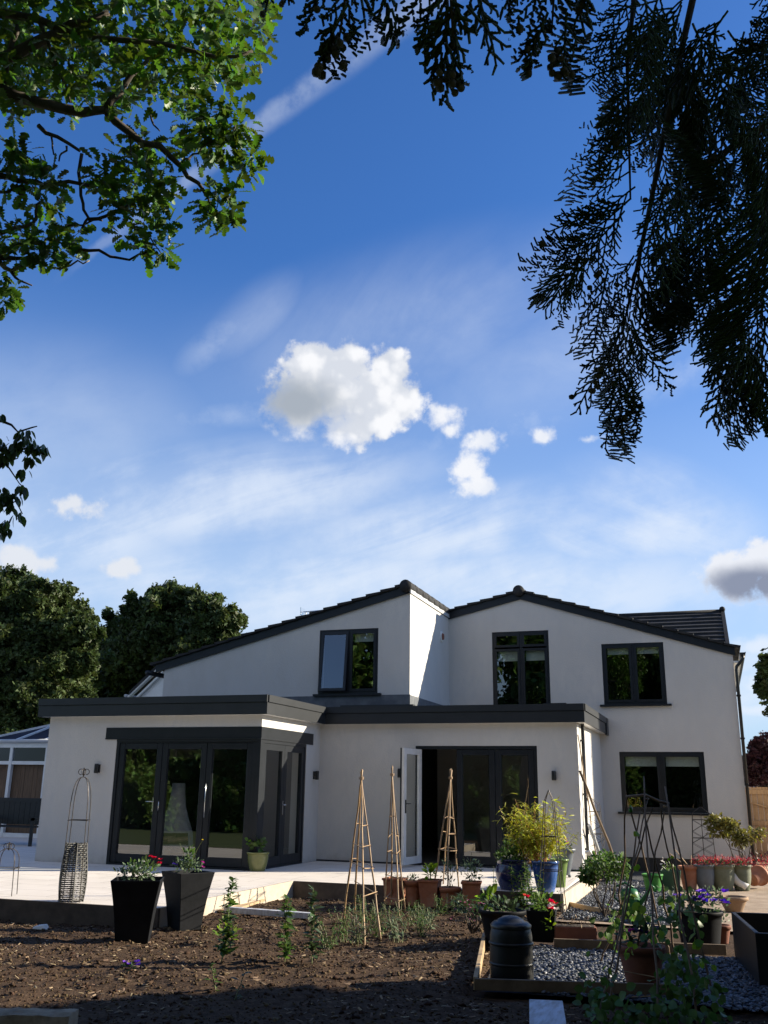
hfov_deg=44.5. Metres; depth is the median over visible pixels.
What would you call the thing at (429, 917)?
feathery plant
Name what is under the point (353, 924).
feathery plant
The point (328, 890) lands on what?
kerb
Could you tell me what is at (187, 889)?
tall planter
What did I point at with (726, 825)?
japanese maple
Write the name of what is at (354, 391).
sky
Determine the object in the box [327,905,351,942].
feathery plant
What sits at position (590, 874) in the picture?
leafy shrub
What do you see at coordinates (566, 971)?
slate gravel
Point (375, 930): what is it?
feathery plant
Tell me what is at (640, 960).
terracotta pot
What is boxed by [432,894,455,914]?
feathery plant
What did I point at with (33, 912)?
kerb
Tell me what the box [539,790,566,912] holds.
iron obelisk
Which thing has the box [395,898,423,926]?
feathery plant
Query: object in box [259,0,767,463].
cypress tree
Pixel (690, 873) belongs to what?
terracotta pot
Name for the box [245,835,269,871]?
glazed pot
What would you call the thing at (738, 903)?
tan pot
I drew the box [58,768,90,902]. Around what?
iron obelisk
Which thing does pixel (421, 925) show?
feathery plant
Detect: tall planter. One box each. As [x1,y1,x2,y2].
[110,854,163,943]
[161,839,214,930]
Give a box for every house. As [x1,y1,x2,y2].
[35,579,755,871]
[124,667,163,696]
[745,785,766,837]
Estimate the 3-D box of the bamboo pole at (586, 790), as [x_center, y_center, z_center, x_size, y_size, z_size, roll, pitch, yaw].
[3.846,5.552,17.605,0.041,2.597,1.584,-6,-18,21]
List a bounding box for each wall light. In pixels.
[94,764,100,772]
[313,771,318,779]
[551,771,555,779]
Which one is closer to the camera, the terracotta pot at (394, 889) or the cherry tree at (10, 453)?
the cherry tree at (10, 453)
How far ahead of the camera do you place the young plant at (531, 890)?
12.78 m
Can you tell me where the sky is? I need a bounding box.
[0,0,767,752]
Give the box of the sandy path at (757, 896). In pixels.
[556,843,767,930]
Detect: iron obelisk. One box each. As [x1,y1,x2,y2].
[0,842,19,895]
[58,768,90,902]
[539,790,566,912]
[588,796,608,881]
[692,807,716,864]
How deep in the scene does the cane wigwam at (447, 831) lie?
13.95 m
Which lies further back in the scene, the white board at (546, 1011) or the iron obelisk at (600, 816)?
the iron obelisk at (600, 816)
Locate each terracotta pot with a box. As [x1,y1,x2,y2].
[382,874,406,905]
[404,873,419,905]
[417,863,442,907]
[439,857,460,907]
[457,852,482,909]
[614,918,666,982]
[670,849,699,889]
[720,914,730,943]
[751,865,767,885]
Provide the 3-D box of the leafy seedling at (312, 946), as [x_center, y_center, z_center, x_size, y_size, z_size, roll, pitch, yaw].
[-0.687,3.903,8.847,0.236,0.730,0.250,-5,-17,18]
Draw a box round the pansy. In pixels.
[120,959,140,971]
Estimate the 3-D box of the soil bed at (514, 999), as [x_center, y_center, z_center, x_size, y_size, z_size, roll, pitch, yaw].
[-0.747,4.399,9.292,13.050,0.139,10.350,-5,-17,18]
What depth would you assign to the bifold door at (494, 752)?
17.75 m
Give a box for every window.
[313,628,380,695]
[492,630,550,704]
[600,642,671,706]
[618,752,708,815]
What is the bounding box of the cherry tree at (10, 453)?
[0,414,50,542]
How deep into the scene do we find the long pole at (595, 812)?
17.40 m
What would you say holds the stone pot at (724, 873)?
on the sandy path at (757, 896)
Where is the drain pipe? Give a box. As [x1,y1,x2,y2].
[588,824,604,872]
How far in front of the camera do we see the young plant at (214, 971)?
7.64 m
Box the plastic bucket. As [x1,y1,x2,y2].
[642,873,662,892]
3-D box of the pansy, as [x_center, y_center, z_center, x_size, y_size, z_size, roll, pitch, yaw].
[-2.262,4.050,8.366,0.186,0.106,0.131,3,-17,-8]
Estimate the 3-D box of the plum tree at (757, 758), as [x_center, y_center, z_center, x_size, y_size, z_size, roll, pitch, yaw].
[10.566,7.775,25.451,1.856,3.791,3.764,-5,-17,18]
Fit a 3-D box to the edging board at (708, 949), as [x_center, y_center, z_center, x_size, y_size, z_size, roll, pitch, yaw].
[2.668,4.548,9.813,1.751,0.100,0.040,-2,-17,8]
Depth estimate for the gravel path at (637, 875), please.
14.76 m
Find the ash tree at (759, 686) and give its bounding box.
[751,647,767,716]
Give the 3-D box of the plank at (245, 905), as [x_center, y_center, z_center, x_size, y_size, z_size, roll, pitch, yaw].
[-1.902,5.416,12.962,0.200,0.030,1.711,-2,-17,10]
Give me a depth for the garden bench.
22.35 m
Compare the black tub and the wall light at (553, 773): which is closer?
the black tub
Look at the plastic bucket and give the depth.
15.77 m
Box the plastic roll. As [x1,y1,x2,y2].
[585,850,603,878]
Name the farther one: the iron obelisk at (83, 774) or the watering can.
the watering can
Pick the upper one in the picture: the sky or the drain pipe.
the sky
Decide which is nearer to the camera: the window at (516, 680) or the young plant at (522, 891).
the young plant at (522, 891)
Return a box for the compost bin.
[489,915,533,979]
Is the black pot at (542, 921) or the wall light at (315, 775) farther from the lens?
the wall light at (315, 775)
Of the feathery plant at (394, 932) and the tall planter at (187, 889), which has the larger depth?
the tall planter at (187, 889)
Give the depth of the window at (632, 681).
21.55 m
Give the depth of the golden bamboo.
13.63 m
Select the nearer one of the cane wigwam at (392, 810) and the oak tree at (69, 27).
the oak tree at (69, 27)
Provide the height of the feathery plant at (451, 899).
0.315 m
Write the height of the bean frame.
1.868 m
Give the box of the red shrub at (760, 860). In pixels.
[746,850,767,870]
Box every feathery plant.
[316,916,349,949]
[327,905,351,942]
[346,904,378,945]
[355,894,385,922]
[366,906,389,936]
[372,900,399,929]
[386,917,409,942]
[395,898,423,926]
[406,906,442,921]
[411,902,441,936]
[416,906,438,929]
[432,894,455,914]
[447,892,463,913]
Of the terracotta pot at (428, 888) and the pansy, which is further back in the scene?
the terracotta pot at (428, 888)
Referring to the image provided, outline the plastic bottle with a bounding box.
[734,874,748,889]
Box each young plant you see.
[206,963,221,990]
[231,972,250,999]
[508,861,530,908]
[523,870,546,907]
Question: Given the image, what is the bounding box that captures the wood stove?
[162,783,192,855]
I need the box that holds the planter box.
[731,912,767,985]
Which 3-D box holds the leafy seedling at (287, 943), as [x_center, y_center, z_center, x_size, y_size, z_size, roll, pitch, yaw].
[-0.939,3.995,8.991,0.226,0.628,0.262,-5,-17,18]
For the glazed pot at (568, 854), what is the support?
on the patio
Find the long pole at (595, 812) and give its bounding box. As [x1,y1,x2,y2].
[579,770,619,875]
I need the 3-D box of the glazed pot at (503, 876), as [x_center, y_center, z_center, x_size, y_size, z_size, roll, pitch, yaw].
[1.905,5.141,13.751,0.604,0.738,0.542,-5,-17,18]
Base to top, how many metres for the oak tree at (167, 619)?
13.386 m
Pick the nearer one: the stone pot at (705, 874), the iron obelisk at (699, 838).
the stone pot at (705, 874)
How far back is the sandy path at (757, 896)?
14.50 m
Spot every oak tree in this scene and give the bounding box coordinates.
[0,0,282,320]
[0,563,107,734]
[90,577,248,697]
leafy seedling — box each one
[211,876,240,961]
[275,894,297,961]
[301,885,324,963]
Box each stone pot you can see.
[691,854,716,890]
[708,854,737,890]
[728,855,753,890]
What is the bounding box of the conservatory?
[0,724,49,837]
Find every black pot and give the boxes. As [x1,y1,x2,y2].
[469,883,527,945]
[523,891,563,942]
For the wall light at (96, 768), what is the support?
attached to the house at (494, 703)
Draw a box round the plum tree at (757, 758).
[742,730,767,788]
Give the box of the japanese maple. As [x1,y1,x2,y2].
[702,812,767,863]
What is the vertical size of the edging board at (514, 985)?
0.090 m
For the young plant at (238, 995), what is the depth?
7.38 m
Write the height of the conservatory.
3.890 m
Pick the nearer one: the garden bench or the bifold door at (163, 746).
the bifold door at (163, 746)
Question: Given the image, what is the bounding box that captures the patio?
[0,837,579,907]
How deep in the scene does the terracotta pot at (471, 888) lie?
13.10 m
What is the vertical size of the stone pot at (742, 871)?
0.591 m
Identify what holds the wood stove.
in the house at (494, 703)
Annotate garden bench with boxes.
[0,797,41,846]
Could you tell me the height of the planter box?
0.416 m
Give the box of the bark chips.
[0,897,764,1023]
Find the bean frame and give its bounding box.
[572,776,732,1023]
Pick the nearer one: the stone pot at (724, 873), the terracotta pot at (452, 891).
the terracotta pot at (452, 891)
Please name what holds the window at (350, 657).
in the house at (494, 703)
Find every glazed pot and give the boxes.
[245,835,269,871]
[494,838,532,890]
[531,860,557,892]
[548,852,568,887]
[554,838,575,877]
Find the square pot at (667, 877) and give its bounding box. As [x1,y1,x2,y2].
[660,857,680,890]
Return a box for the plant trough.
[554,911,596,939]
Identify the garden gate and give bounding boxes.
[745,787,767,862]
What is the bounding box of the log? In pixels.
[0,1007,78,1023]
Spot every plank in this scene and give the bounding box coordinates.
[218,899,264,911]
[224,907,312,918]
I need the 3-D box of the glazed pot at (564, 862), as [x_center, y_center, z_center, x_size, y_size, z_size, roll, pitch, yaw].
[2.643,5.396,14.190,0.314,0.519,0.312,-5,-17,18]
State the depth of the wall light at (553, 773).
17.38 m
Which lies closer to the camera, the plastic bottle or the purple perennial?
the purple perennial
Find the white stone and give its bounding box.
[32,924,48,929]
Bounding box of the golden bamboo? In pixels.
[491,793,584,864]
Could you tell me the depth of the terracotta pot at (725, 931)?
10.29 m
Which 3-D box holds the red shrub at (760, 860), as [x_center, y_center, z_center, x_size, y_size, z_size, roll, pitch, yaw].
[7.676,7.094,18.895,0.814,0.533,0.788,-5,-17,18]
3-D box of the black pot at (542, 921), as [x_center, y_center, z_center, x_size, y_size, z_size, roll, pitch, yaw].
[1.756,4.469,10.371,0.457,0.512,0.494,-5,-17,18]
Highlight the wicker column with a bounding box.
[58,842,87,902]
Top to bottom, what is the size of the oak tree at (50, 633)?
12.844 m
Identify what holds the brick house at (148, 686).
on the ground
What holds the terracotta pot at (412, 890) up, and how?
on the soil bed at (514, 999)
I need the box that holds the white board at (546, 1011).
[529,999,565,1023]
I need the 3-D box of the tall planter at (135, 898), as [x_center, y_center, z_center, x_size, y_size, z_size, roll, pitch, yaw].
[-2.690,4.168,10.143,0.546,0.878,0.518,3,-17,-8]
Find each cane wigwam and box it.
[342,769,381,944]
[384,766,405,916]
[434,768,458,908]
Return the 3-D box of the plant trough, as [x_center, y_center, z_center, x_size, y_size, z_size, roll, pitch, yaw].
[2.077,4.517,10.213,0.470,0.360,0.265,-3,-17,12]
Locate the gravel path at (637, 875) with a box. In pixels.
[558,871,676,924]
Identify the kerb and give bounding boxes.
[0,898,159,927]
[159,881,595,926]
[293,881,560,911]
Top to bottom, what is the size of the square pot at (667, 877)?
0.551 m
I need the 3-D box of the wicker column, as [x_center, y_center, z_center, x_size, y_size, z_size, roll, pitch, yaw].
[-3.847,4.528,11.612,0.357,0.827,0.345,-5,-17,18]
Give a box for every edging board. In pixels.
[473,932,485,989]
[475,978,675,995]
[554,938,726,954]
[569,902,644,919]
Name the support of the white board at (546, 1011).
on the soil bed at (514, 999)
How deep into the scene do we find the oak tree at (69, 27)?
6.29 m
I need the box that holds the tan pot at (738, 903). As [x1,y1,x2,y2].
[717,895,748,911]
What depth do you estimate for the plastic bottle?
16.27 m
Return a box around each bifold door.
[106,739,260,870]
[399,746,539,867]
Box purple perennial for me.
[447,893,493,933]
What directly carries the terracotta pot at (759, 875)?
on the sandy path at (757, 896)
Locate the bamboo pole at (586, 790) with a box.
[577,735,595,854]
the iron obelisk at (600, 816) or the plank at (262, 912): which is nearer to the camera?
the plank at (262, 912)
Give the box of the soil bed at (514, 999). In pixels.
[0,898,767,1023]
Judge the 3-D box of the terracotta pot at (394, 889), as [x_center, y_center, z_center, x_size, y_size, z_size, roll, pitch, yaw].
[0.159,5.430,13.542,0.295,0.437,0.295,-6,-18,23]
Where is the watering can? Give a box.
[614,882,655,910]
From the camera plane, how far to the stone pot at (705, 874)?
16.23 m
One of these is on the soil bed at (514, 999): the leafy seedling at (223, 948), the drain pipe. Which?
the leafy seedling at (223, 948)
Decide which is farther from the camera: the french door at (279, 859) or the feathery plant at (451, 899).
the french door at (279, 859)
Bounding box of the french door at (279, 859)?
[258,739,305,868]
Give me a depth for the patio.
15.19 m
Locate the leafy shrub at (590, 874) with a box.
[575,848,631,916]
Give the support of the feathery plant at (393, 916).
on the soil bed at (514, 999)
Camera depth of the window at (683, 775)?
22.40 m
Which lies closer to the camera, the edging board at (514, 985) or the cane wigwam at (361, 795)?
the edging board at (514, 985)
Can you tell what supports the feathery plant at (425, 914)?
on the soil bed at (514, 999)
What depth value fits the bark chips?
8.65 m
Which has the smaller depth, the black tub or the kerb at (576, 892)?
the black tub
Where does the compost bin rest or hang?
on the slate gravel at (566, 971)
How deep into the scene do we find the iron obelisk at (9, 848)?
12.24 m
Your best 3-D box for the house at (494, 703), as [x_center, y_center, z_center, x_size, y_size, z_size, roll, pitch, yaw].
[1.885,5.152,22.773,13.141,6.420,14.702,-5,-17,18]
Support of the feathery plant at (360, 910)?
on the soil bed at (514, 999)
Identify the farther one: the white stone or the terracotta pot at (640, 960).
the white stone
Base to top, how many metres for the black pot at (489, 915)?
0.617 m
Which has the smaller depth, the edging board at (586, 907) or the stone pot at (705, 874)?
the edging board at (586, 907)
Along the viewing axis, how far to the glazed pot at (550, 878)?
13.31 m
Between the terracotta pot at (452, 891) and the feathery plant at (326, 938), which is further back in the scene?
the terracotta pot at (452, 891)
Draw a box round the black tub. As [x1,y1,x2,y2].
[672,885,730,943]

